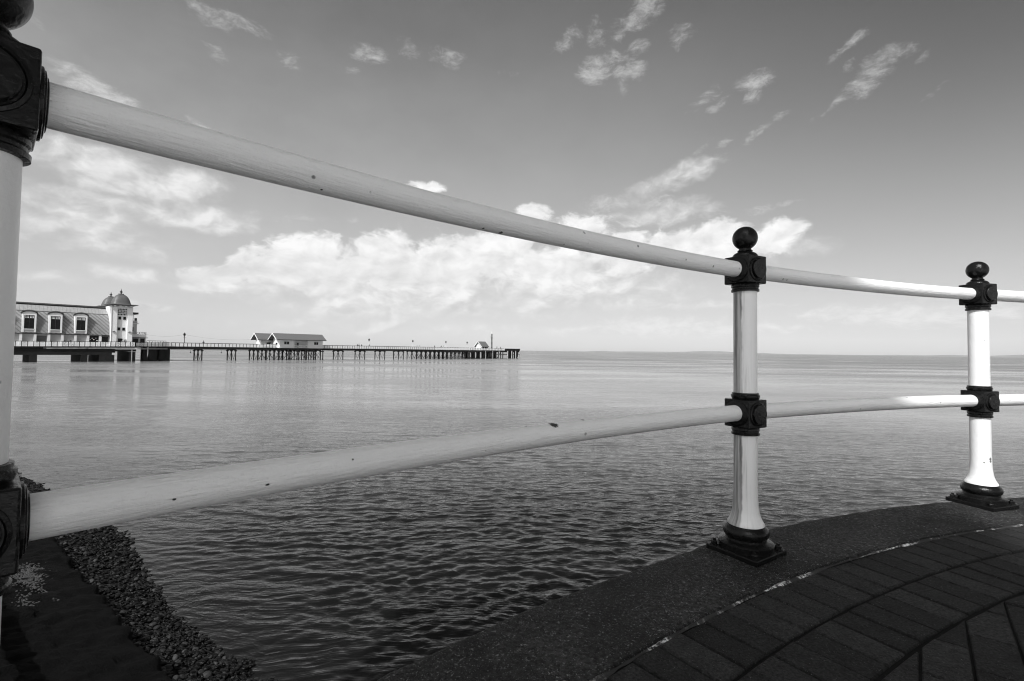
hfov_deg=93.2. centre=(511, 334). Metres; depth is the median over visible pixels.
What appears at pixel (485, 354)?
landing stage
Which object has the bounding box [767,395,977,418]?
rail
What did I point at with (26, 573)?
loose gravel
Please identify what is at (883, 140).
sky
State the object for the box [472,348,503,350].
pier railing
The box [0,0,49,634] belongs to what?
railing post
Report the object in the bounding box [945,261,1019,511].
railing post
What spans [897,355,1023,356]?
hills
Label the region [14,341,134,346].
pier railing
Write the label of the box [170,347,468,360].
pier
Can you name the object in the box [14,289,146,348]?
domed pavilion
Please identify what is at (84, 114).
rail
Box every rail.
[29,405,741,540]
[47,82,741,276]
[766,266,975,299]
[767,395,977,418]
[997,290,1023,302]
[999,394,1023,405]
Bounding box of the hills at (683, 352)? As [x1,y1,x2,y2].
[595,351,772,353]
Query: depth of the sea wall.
1.49 m
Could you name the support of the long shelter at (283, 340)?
on the pier at (294, 350)
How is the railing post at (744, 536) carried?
on the sea wall
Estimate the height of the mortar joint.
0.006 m
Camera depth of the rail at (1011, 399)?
2.53 m
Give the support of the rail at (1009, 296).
attached to the railing post at (980, 487)
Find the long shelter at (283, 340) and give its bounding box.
[268,333,326,347]
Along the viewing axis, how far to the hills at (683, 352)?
16131.58 m
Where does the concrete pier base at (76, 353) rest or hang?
in the sea
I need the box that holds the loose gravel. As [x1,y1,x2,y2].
[10,561,59,606]
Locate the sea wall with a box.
[377,497,1023,680]
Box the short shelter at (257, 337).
[251,333,272,347]
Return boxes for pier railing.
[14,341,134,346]
[136,342,169,346]
[171,342,468,349]
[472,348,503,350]
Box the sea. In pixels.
[9,346,1023,680]
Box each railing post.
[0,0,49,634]
[706,227,786,567]
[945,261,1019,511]
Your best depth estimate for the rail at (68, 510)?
0.86 m
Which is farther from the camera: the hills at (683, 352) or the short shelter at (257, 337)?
the hills at (683, 352)
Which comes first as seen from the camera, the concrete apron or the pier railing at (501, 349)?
the concrete apron
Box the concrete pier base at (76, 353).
[14,346,169,361]
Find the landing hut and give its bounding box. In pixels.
[474,341,488,349]
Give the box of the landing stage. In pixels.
[461,349,520,358]
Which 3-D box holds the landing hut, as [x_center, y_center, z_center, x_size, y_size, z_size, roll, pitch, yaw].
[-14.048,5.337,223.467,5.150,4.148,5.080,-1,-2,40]
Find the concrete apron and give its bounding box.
[0,537,173,680]
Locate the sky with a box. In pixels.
[9,0,1023,355]
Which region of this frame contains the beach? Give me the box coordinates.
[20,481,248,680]
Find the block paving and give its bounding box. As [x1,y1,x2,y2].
[602,525,1023,680]
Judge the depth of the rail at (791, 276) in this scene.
2.20 m
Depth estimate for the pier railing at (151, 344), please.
124.44 m
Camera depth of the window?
115.21 m
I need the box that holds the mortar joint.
[590,524,1023,680]

